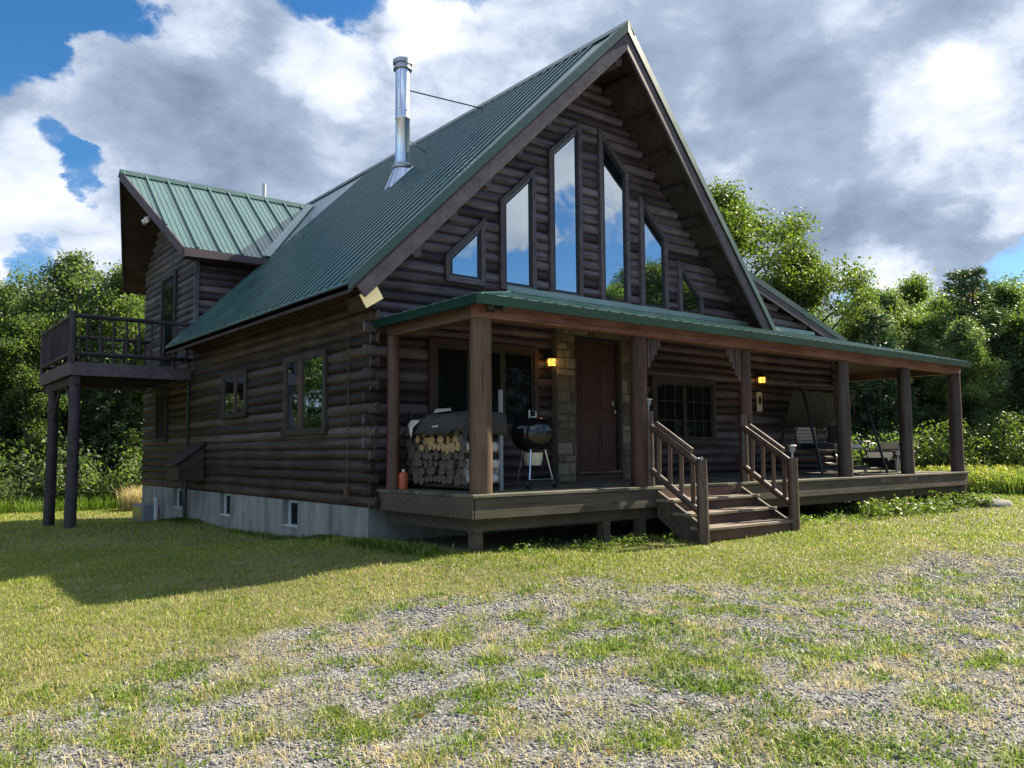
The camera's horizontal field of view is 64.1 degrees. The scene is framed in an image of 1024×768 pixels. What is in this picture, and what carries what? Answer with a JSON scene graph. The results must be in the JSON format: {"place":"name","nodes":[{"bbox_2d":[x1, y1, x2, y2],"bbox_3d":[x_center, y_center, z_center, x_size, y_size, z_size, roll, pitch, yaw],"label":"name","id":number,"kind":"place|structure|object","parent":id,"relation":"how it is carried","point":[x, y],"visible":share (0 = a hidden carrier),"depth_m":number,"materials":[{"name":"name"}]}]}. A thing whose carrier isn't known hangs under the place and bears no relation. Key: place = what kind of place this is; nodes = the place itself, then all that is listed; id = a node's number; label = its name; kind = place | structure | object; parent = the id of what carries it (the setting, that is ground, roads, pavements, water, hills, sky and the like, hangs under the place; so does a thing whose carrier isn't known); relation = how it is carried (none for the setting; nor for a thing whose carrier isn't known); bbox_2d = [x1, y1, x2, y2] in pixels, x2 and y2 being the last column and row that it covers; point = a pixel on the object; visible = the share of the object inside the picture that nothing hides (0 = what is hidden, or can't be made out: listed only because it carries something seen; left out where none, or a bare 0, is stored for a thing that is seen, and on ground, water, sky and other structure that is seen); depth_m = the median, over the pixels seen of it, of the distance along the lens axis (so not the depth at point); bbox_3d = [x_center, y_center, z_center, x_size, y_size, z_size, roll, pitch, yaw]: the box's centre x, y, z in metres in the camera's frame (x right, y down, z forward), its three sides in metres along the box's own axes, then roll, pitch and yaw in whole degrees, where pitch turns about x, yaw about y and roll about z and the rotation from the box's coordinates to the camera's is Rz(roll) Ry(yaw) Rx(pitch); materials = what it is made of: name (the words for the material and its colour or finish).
{"place":"outdoors","nodes":[
{"label":"outdoors","id":0,"kind":"place"},
{"bbox_2d":[111,481,141,511],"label":"dry tall grass","id":1,"kind":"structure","parent":0,"point":[128,500],"depth_m":22.77,"materials":[{"name":"beige plant"}]},
{"bbox_2d":[0,493,1023,767],"bbox_3d":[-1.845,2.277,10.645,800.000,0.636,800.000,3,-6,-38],"label":"ground","id":2,"kind":"structure","parent":0,"point":[562,535],"depth_m":5.73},
{"bbox_2d":[0,279,32,461],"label":"maple tree","id":3,"kind":"object","parent":2,"relation":"on","point":[11,291],"visible":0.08,"depth_m":31.32,"materials":[{"name":"green plant"}]},
{"bbox_2d":[0,444,36,491],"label":"shrub","id":4,"kind":"object","parent":2,"relation":"on","point":[13,457],"visible":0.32,"depth_m":24.45,"materials":[{"name":"green plant"}]},
{"bbox_2d":[0,475,43,505],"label":"shrub","id":5,"kind":"object","parent":2,"relation":"on","point":[10,490],"visible":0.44,"depth_m":23.69,"materials":[{"name":"green plant"}]},
{"bbox_2d":[0,275,44,455],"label":"maple tree","id":6,"kind":"object","parent":2,"relation":"on","point":[3,326],"visible":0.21,"depth_m":27.50,"materials":[{"name":"green plant"}]},
{"bbox_2d":[0,430,80,499],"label":"shrub","id":7,"kind":"object","parent":2,"relation":"on","point":[12,450],"visible":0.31,"depth_m":24.50,"materials":[{"name":"green plant"}]},
{"bbox_2d":[0,293,93,470],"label":"maple tree","id":8,"kind":"object","parent":2,"relation":"on","point":[18,305],"visible":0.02,"depth_m":29.48,"materials":[{"name":"green plant"}]},
{"bbox_2d":[2,450,106,502],"bbox_3d":[-13.877,2.977,24.746,2.894,2.019,2.530,1,-5,-17],"label":"shrub","id":9,"kind":"object","parent":2,"relation":"on","point":[60,487],"visible":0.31,"depth_m":24.46,"materials":[{"name":"green plant"}]},
{"bbox_2d":[0,310,113,484],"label":"maple tree","id":10,"kind":"object","parent":2,"relation":"on","point":[20,343],"visible":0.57,"depth_m":25.99,"materials":[{"name":"green plant"}]},
{"bbox_2d":[5,432,110,494],"bbox_3d":[-14.305,2.815,25.955,3.289,2.625,3.762,1,-5,-17],"label":"shrub","id":11,"kind":"object","parent":2,"relation":"on","point":[63,445],"visible":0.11,"depth_m":25.16,"materials":[{"name":"green plant"}]},
{"bbox_2d":[0,493,124,514],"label":"tall grass","id":12,"kind":"structure","parent":2,"relation":"on","point":[91,504],"depth_m":23.54,"materials":[{"name":"green plant"}]},
{"bbox_2d":[0,244,143,464],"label":"maple tree","id":13,"kind":"object","parent":2,"relation":"on","point":[70,263],"visible":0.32,"depth_m":28.49,"materials":[{"name":"green plant"}]},
{"bbox_2d":[45,260,146,460],"bbox_3d":[-13.442,-0.008,29.376,5.855,9.103,5.744,0,-5,0],"label":"maple tree","id":14,"kind":"object","parent":2,"relation":"on","point":[125,304],"visible":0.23,"depth_m":28.22,"materials":[{"name":"green plant"}]},
{"bbox_2d":[60,341,143,494],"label":"maple tree","id":15,"kind":"object","parent":2,"relation":"on","point":[108,442],"visible":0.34,"depth_m":26.94,"materials":[{"name":"green plant"}]},
{"bbox_2d":[58,313,145,470],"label":"maple tree","id":16,"kind":"object","parent":2,"relation":"on","point":[121,390],"visible":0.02,"depth_m":30.93,"materials":[{"name":"green plant"}]},
{"bbox_2d":[78,450,142,503],"bbox_3d":[-12.389,3.047,25.587,2.991,1.970,2.692,-1,-5,1],"label":"shrub","id":17,"kind":"object","parent":2,"relation":"on","point":[119,478],"visible":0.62,"depth_m":25.05,"materials":[{"name":"green plant"}]},
{"bbox_2d":[80,438,141,499],"bbox_3d":[-12.526,2.963,26.960,3.291,2.408,3.656,-1,-5,8],"label":"shrub","id":18,"kind":"object","parent":2,"relation":"on","point":[109,467],"visible":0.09,"depth_m":26.18,"materials":[{"name":"green plant"}]},
{"bbox_2d":[103,324,144,461],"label":"maple tree","id":19,"kind":"object","parent":2,"relation":"on","point":[134,438],"visible":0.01,"depth_m":27.99,"materials":[{"name":"green plant"}]},
{"bbox_2d":[111,456,142,491],"bbox_3d":[-11.249,3.010,25.899,2.894,2.019,2.530,-2,-5,21],"label":"shrub","id":20,"kind":"object","parent":2,"relation":"on","point":[138,474],"visible":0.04,"depth_m":25.10,"materials":[{"name":"green plant"}]},
{"bbox_2d":[132,503,153,521],"bbox_3d":[-8.355,2.932,18.602,0.345,0.400,0.900,3,-6,-38],"label":"utility box","id":21,"kind":"object","parent":2,"relation":"on","point":[142,511],"visible":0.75,"depth_m":18.28,"materials":[{"name":"grey plastic"}]},
{"bbox_2d":[132,506,141,520],"bbox_3d":[-8.485,2.924,18.500,0.013,0.300,0.760,3,-6,-38],"label":"door panel","id":22,"kind":"structure","parent":21,"relation":"in","point":[137,511],"depth_m":18.46,"materials":[{"name":"metal"}]},
{"bbox_2d":[153,497,159,519],"bbox_3d":[-7.857,2.792,18.050,0.130,0.580,0.130,3,-6,-38],"label":"vent stub","id":23,"kind":"object","parent":2,"relation":"on","point":[156,504],"visible":0.9,"depth_m":18.02,"materials":[{"name":"grey plastic"}]},
{"bbox_2d":[148,516,431,551],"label":"foundation weeds","id":24,"kind":"object","parent":2,"relation":"on","point":[272,537],"visible":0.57,"depth_m":12.71,"materials":[{"name":"green plant"}]},
{"bbox_2d":[331,534,453,558],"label":"foundation weeds","id":25,"kind":"object","parent":2,"relation":"on","point":[422,549],"visible":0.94,"depth_m":9.57,"materials":[{"name":"green plant"}]},
{"bbox_2d":[39,20,970,553],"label":"log house","id":26,"kind":"structure","parent":2,"relation":"on","point":[301,360],"depth_m":13.40,"materials":[{"name":"brown wood"}]},
{"bbox_2d":[152,388,169,442],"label":"window","id":27,"kind":"structure","parent":26,"relation":"in","point":[161,423],"depth_m":18.43,"materials":[{"name":"black wood"}]},
{"bbox_2d":[159,269,179,366],"bbox_3d":[-7.689,-1.346,18.324,0.090,2.270,1.090,3,-6,-38],"label":"balcony door","id":28,"kind":"structure","parent":26,"relation":"in","point":[169,283],"depth_m":18.28,"materials":[{"name":"black"}]},
{"bbox_2d":[173,488,181,508],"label":"basement window","id":29,"kind":"structure","parent":26,"relation":"in","point":[179,498],"depth_m":17.63,"materials":[{"name":"grey plastic"}]},
{"bbox_2d":[220,493,229,515],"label":"basement window","id":30,"kind":"structure","parent":26,"relation":"in","point":[226,496],"depth_m":15.31,"materials":[{"name":"grey plastic"}]},
{"bbox_2d":[219,369,249,418],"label":"window","id":31,"kind":"structure","parent":26,"relation":"in","point":[234,387],"depth_m":14.77,"materials":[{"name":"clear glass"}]},
{"bbox_2d":[283,500,297,527],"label":"basement window","id":32,"kind":"structure","parent":26,"relation":"in","point":[293,504],"depth_m":12.95,"materials":[{"name":"grey plastic"}]},
{"bbox_2d":[280,348,329,435],"bbox_3d":[-3.164,0.155,12.467,0.110,1.250,1.570,3,-6,-38],"label":"window","id":33,"kind":"structure","parent":26,"relation":"in","point":[305,396],"depth_m":12.41,"materials":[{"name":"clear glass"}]},
{"bbox_2d":[399,469,407,488],"bbox_3d":[-1.425,1.250,10.737,0.128,0.258,0.128,3,-6,-38],"label":"orange can","id":34,"kind":"object","parent":26,"relation":"on","point":[403,479],"visible":0.91,"depth_m":10.68,"materials":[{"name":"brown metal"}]},
{"bbox_2d":[408,390,502,490],"bbox_3d":[-0.756,0.736,10.596,0.490,1.250,1.460,3,-6,-38],"label":"firewood rack","id":35,"kind":"object","parent":26,"relation":"on","point":[500,409],"visible":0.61,"depth_m":10.17,"materials":[{"name":"black metal"}]},
{"bbox_2d":[403,411,508,453],"bbox_3d":[-0.738,0.632,10.544,0.708,0.578,1.426,3,-6,-38],"label":"rack cover","id":36,"kind":"object","parent":35,"relation":"on","point":[444,424],"visible":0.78,"depth_m":10.16,"materials":[{"name":"grey fabric"}]},
{"bbox_2d":[408,420,418,435],"bbox_3d":[-1.285,0.589,10.669,0.044,0.242,0.227,3,-6,-33],"label":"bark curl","id":37,"kind":"object","parent":36,"relation":"hanging from","point":[412,424],"visible":1,"depth_m":10.69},
{"bbox_2d":[457,477,462,484],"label":"firewood log","id":38,"kind":"object","parent":35,"relation":"in","point":[459,480],"visible":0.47,"depth_m":9.96,"materials":[{"name":"brown wood"}]},
{"bbox_2d":[456,466,461,476],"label":"firewood log","id":39,"kind":"object","parent":38,"relation":"on","point":[458,470],"visible":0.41,"depth_m":10.04,"materials":[{"name":"brown wood"}]},
{"bbox_2d":[449,459,457,469],"bbox_3d":[-0.533,1.002,10.216,0.554,0.113,0.100,3,25,-38],"label":"firewood log","id":40,"kind":"object","parent":39,"relation":"on","point":[453,464],"visible":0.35,"depth_m":10.05,"materials":[{"name":"brown wood"}]},
{"bbox_2d":[461,474,498,484],"bbox_3d":[-0.385,1.172,10.038,0.513,0.122,0.113,4,3,-39],"label":"firewood log","id":41,"kind":"object","parent":35,"relation":"in","point":[465,479],"visible":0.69,"depth_m":9.91,"materials":[{"name":"white wood"}]},
{"bbox_2d":[460,468,498,474],"bbox_3d":[-0.397,1.081,10.107,0.542,0.106,0.098,2,13,-39],"label":"firewood log","id":42,"kind":"object","parent":41,"relation":"on","point":[463,471],"visible":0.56,"depth_m":9.95,"materials":[{"name":"white wood"}]},
{"bbox_2d":[462,459,498,468],"bbox_3d":[-0.372,0.987,10.065,0.517,0.117,0.127,5,-34,-35],"label":"firewood log","id":43,"kind":"object","parent":42,"relation":"on","point":[465,464],"visible":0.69,"depth_m":9.96,"materials":[{"name":"white wood"}]},
{"bbox_2d":[459,451,495,459],"bbox_3d":[-0.423,0.883,10.095,0.520,0.096,0.108,2,13,-40],"label":"firewood log","id":44,"kind":"object","parent":43,"relation":"on","point":[463,456],"visible":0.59,"depth_m":9.93,"materials":[{"name":"brown wood"}]},
{"bbox_2d":[455,443,460,451],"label":"firewood log","id":45,"kind":"object","parent":44,"relation":"on","point":[457,446],"visible":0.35,"depth_m":9.98,"materials":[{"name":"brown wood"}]},
{"bbox_2d":[458,434,496,442],"bbox_3d":[-0.424,0.688,10.123,0.537,0.116,0.108,5,-26,-41],"label":"firewood log","id":46,"kind":"object","parent":45,"relation":"on","point":[460,437],"visible":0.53,"depth_m":9.97,"materials":[{"name":"brown wood"}]},
{"bbox_2d":[459,442,498,452],"bbox_3d":[-0.400,0.774,10.066,0.540,0.146,0.124,3,-37,-40],"label":"firewood log","id":47,"kind":"object","parent":44,"relation":"on","point":[495,446],"visible":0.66,"depth_m":9.92,"materials":[{"name":"white wood"}]},
{"bbox_2d":[443,217,485,286],"bbox_3d":[-0.694,-1.973,11.933,0.703,1.043,0.100,3,-6,-38],"label":"gable window","id":48,"kind":"structure","parent":26,"relation":"in","point":[465,262],"depth_m":11.95,"materials":[{"name":"clear glass"}]},
{"bbox_2d":[427,337,539,432],"bbox_3d":[-0.379,0.055,11.987,2.020,1.330,0.125,3,-6,-38],"label":"porch window","id":49,"kind":"structure","parent":26,"relation":"in","point":[515,368],"depth_m":12.08,"materials":[{"name":"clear glass"}]},
{"bbox_2d":[486,304,506,311],"bbox_3d":[-0.199,-0.875,9.368,0.279,0.105,0.173,3,-6,-38],"label":"porch spotlight","id":50,"kind":"object","parent":26,"relation":"attached to","point":[491,308],"visible":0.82,"depth_m":9.36,"materials":[{"name":"black metal"}]},
{"bbox_2d":[497,166,536,289],"bbox_3d":[0.078,-2.422,12.584,0.704,2.033,0.100,3,-6,-38],"label":"gable window","id":51,"kind":"structure","parent":26,"relation":"in","point":[517,233],"depth_m":12.58,"materials":[{"name":"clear glass"}]},
{"bbox_2d":[510,410,557,489],"bbox_3d":[0.259,0.847,10.617,0.589,1.016,0.644,-3,-6,32],"label":"kettle grill","id":52,"kind":"object","parent":26,"relation":"on","point":[530,434],"visible":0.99,"depth_m":10.46,"materials":[{"name":"black metal"}]},
{"bbox_2d":[545,353,556,367],"bbox_3d":[0.614,-0.368,12.699,0.180,0.225,0.200,3,-6,-38],"label":"wall lantern","id":53,"kind":"object","parent":26,"relation":"attached to","point":[550,360],"depth_m":12.66,"materials":[{"name":"yellow glass"}]},
{"bbox_2d":[546,121,583,296],"bbox_3d":[0.853,-2.866,13.237,0.715,3.015,0.100,3,-6,-38],"label":"gable window","id":54,"kind":"structure","parent":26,"relation":"in","point":[565,262],"depth_m":13.22,"materials":[{"name":"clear glass"}]},
{"bbox_2d":[574,338,621,481],"bbox_3d":[1.391,0.419,13.281,1.050,2.290,0.136,3,-6,-38],"label":"door","id":55,"kind":"structure","parent":26,"relation":"in","point":[597,372],"depth_m":13.33,"materials":[{"name":"red paint"}]},
{"bbox_2d":[596,127,630,303],"bbox_3d":[1.726,-2.816,13.925,0.705,3.015,0.100,3,-6,-38],"label":"gable window","id":56,"kind":"structure","parent":26,"relation":"in","point":[614,280],"depth_m":13.89,"materials":[{"name":"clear glass"}]},
{"bbox_2d":[636,195,668,309],"bbox_3d":[2.494,-2.279,14.486,0.700,2.025,0.100,3,-6,-38],"label":"gable window","id":57,"kind":"structure","parent":26,"relation":"in","point":[653,286],"depth_m":14.44,"materials":[{"name":"clear glass"}]},
{"bbox_2d":[648,375,718,444],"bbox_3d":[3.100,0.489,14.706,1.780,1.200,0.125,3,-6,-38],"label":"porch window","id":58,"kind":"structure","parent":26,"relation":"in","point":[686,407],"depth_m":14.71,"materials":[{"name":"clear glass"}]},
{"bbox_2d":[675,260,703,314],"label":"gable window","id":59,"kind":"structure","parent":26,"relation":"in","point":[690,300],"depth_m":14.97,"materials":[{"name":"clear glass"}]},
{"bbox_2d":[756,392,761,411],"bbox_3d":[4.885,0.352,16.122,0.170,0.380,0.032,3,-6,-38],"label":"wall plaque","id":60,"kind":"object","parent":26,"relation":"attached to","point":[759,400],"depth_m":16.11,"materials":[{"name":"beige ceramic"}]},
{"bbox_2d":[755,373,765,383],"bbox_3d":[4.907,-0.111,16.079,0.180,0.225,0.200,3,-6,-38],"label":"wall lantern","id":61,"kind":"object","parent":26,"relation":"attached to","point":[760,378],"depth_m":16.04,"materials":[{"name":"yellow glass"}]},
{"bbox_2d":[775,386,888,474],"bbox_3d":[6.285,0.919,16.185,1.952,1.713,1.190,2,-5,-30],"label":"porch swing","id":62,"kind":"object","parent":26,"relation":"on","point":[811,411],"visible":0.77,"depth_m":16.18,"materials":[{"name":"black metal"}]},
{"bbox_2d":[863,442,900,472],"bbox_3d":[7.700,1.507,16.866,0.636,0.633,1.440,-4,-6,40],"label":"garden recliner","id":63,"kind":"object","parent":26,"relation":"on","point":[890,450],"visible":0.69,"depth_m":16.59,"materials":[{"name":"silver metal"}]},
{"bbox_2d":[0,529,1023,767],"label":"lawn grass","id":64,"kind":"structure","parent":2,"relation":"on","point":[80,553],"depth_m":8.37,"materials":[{"name":"green plant"}]},
{"bbox_2d":[0,544,1023,767],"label":"gravel grass tufts","id":65,"kind":"object","parent":2,"relation":"on","point":[119,733],"visible":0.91,"depth_m":4.88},
{"bbox_2d":[0,491,1023,551],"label":"lawn grass","id":66,"kind":"structure","parent":2,"relation":"on","point":[82,523],"depth_m":13.61,"materials":[{"name":"green plant"}]},
{"bbox_2d":[0,537,1023,766],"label":"fallen leaves","id":67,"kind":"object","parent":2,"relation":"on","point":[607,750],"visible":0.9,"depth_m":5.16,"materials":[{"name":"orange plant"}]},
{"bbox_2d":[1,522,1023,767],"bbox_3d":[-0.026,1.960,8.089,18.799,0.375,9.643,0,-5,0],"label":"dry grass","id":68,"kind":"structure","parent":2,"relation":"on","point":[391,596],"depth_m":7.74,"materials":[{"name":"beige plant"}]},
{"bbox_2d":[498,501,974,554],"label":"deck edge weeds","id":69,"kind":"object","parent":2,"relation":"on","point":[636,542],"visible":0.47,"depth_m":10.36,"materials":[{"name":"green plant"}]},
{"bbox_2d":[706,173,874,311],"bbox_3d":[8.285,-1.908,31.725,10.537,12.124,9.003,0,-5,-2],"label":"maple tree","id":70,"kind":"object","parent":2,"relation":"on","point":[736,213],"visible":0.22,"depth_m":30.39,"materials":[{"name":"green plant"}]},
{"bbox_2d":[808,302,838,330],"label":"maple tree","id":71,"kind":"object","parent":2,"relation":"on","point":[816,313],"depth_m":36.88,"materials":[{"name":"green plant"}]},
{"bbox_2d":[757,238,921,414],"bbox_3d":[11.097,-0.739,31.214,8.229,9.468,7.031,0,-5,-6],"label":"maple tree","id":72,"kind":"object","parent":2,"relation":"on","point":[816,296],"visible":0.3,"depth_m":30.22,"materials":[{"name":"green plant"}]},
{"bbox_2d":[836,425,873,469],"bbox_3d":[9.991,2.345,25.911,3.323,2.189,2.992,-4,-6,34],"label":"shrub","id":73,"kind":"object","parent":2,"relation":"on","point":[855,459],"visible":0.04,"depth_m":24.94,"materials":[{"name":"green plant"}]},
{"bbox_2d":[833,306,877,435],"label":"maple tree","id":74,"kind":"object","parent":2,"relation":"on","point":[842,326],"visible":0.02,"depth_m":34.33,"materials":[{"name":"green plant"}]},
{"bbox_2d":[819,282,928,391],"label":"maple tree","id":75,"kind":"object","parent":2,"relation":"on","point":[861,296],"visible":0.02,"depth_m":37.74,"materials":[{"name":"green plant"}]},
{"bbox_2d":[833,298,924,458],"bbox_3d":[12.682,0.335,30.177,4.596,7.099,3.933,-3,-5,28],"label":"maple tree","id":76,"kind":"object","parent":2,"relation":"on","point":[858,332],"visible":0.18,"depth_m":29.83,"materials":[{"name":"green plant"}]},
{"bbox_2d":[841,286,937,440],"bbox_3d":[14.770,0.028,32.220,5.044,8.021,5.132,-1,-5,5],"label":"maple tree","id":77,"kind":"object","parent":2,"relation":"on","point":[888,298],"visible":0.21,"depth_m":31.66,"materials":[{"name":"green plant"}]},
{"bbox_2d":[849,311,931,465],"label":"spruce tree","id":78,"kind":"object","parent":2,"relation":"on","point":[875,385],"visible":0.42,"depth_m":27.65,"materials":[{"name":"green plant"}]},
{"bbox_2d":[851,422,940,470],"bbox_3d":[11.668,2.282,25.307,2.992,2.189,3.323,-1,-5,6],"label":"shrub","id":79,"kind":"object","parent":2,"relation":"on","point":[886,438],"visible":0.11,"depth_m":24.87,"materials":[{"name":"green plant"}]},
{"bbox_2d":[855,423,949,470],"bbox_3d":[12.387,2.307,26.008,3.184,2.221,2.783,-2,-5,18],"label":"shrub","id":80,"kind":"object","parent":2,"relation":"on","point":[914,439],"visible":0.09,"depth_m":25.83,"materials":[{"name":"green plant"}]},
{"bbox_2d":[815,487,1001,519],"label":"deck edge weeds","id":81,"kind":"object","parent":2,"relation":"on","point":[885,506],"visible":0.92,"depth_m":14.62,"materials":[{"name":"green plant"}]},
{"bbox_2d":[866,268,965,410],"bbox_3d":[17.405,-0.306,34.700,5.792,9.005,5.682,-4,-6,36],"label":"maple tree","id":82,"kind":"object","parent":2,"relation":"on","point":[916,287],"visible":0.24,"depth_m":34.38,"materials":[{"name":"green plant"}]},
{"bbox_2d":[883,308,995,438],"bbox_3d":[15.718,0.509,30.988,4.544,6.799,4.925,0,-5,-3],"label":"maple tree","id":83,"kind":"object","parent":2,"relation":"on","point":[929,326],"visible":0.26,"depth_m":30.46,"materials":[{"name":"green plant"}]},
{"bbox_2d":[901,294,998,423],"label":"maple tree","id":84,"kind":"object","parent":2,"relation":"on","point":[939,305],"visible":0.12,"depth_m":32.32,"materials":[{"name":"green plant"}]},
{"bbox_2d":[912,418,997,470],"bbox_3d":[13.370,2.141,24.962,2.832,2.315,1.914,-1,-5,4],"label":"shrub","id":85,"kind":"object","parent":2,"relation":"on","point":[944,458],"visible":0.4,"depth_m":24.66,"materials":[{"name":"green plant"}]},
{"bbox_2d":[913,315,1023,459],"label":"maple tree","id":86,"kind":"object","parent":2,"relation":"on","point":[966,329],"visible":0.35,"depth_m":28.42,"materials":[{"name":"green plant"}]},
{"bbox_2d":[914,337,1023,453],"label":"maple tree","id":87,"kind":"object","parent":2,"relation":"on","point":[977,368],"visible":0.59,"depth_m":27.72,"materials":[{"name":"green plant"}]},
{"bbox_2d":[915,461,1023,494],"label":"goldenrod","id":88,"kind":"object","parent":2,"relation":"on","point":[1012,487],"depth_m":21.54,"materials":[{"name":"plant"}]},
{"bbox_2d":[917,265,1023,443],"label":"pine tree","id":89,"kind":"object","parent":2,"relation":"on","point":[965,310],"visible":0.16,"depth_m":30.60,"materials":[{"name":"green plant"}]},
{"bbox_2d":[925,267,1020,420],"bbox_3d":[20.315,-0.494,36.535,5.863,9.592,5.778,-1,-5,7],"label":"pine tree","id":90,"kind":"object","parent":2,"relation":"on","point":[952,275],"depth_m":37.12,"materials":[{"name":"green plant"}]},
{"bbox_2d":[935,417,1022,466],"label":"shrub","id":91,"kind":"object","parent":2,"relation":"on","point":[1003,445],"visible":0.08,"depth_m":26.46,"materials":[{"name":"green plant"}]},
{"bbox_2d":[971,499,1013,506],"bbox_3d":[9.704,2.505,16.541,1.038,0.346,0.706,3,-6,-38],"label":"rock","id":92,"kind":"object","parent":2,"relation":"on","point":[1002,503],"visible":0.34,"depth_m":16.24,"materials":[{"name":"grey stone"}]},
{"bbox_2d":[964,272,1023,418],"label":"maple tree","id":93,"kind":"object","parent":2,"relation":"on","point":[1011,297],"visible":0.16,"depth_m":32.41,"materials":[{"name":"green plant"}]},
{"bbox_2d":[973,407,1023,470],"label":"shrub","id":94,"kind":"object","parent":2,"relation":"on","point":[1016,457],"visible":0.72,"depth_m":25.02,"materials":[{"name":"green plant"}]},
{"bbox_2d":[976,307,1023,422],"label":"maple tree","id":95,"kind":"object","parent":2,"relation":"on","point":[1017,322],"visible":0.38,"depth_m":30.43,"materials":[{"name":"green plant"}]},
{"bbox_2d":[992,271,1023,324],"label":"maple tree","id":96,"kind":"object","parent":2,"relation":"on","point":[1013,279],"visible":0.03,"depth_m":34.47,"materials":[{"name":"green plant"}]},
{"bbox_2d":[0,535,1023,767],"bbox_3d":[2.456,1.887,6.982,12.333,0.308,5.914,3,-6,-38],"label":"gravel","id":97,"kind":"structure","parent":0,"point":[549,758],"depth_m":4.91,"materials":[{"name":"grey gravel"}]},
{"bbox_2d":[0,0,1023,358],"label":"sky","id":98,"kind":"structure","parent":0,"point":[899,124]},
{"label":"firewood log","id":99,"kind":"object","parent":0,"visible":0},
{"bbox_2d":[429,466,439,474],"bbox_3d":[-0.820,1.129,10.592,0.523,0.114,0.122,5,25,-37],"label":"firewood log","id":100,"kind":"object","parent":99,"relation":"on","point":[433,470],"visible":0.35,"depth_m":10.43,"materials":[{"name":"brown wood"}]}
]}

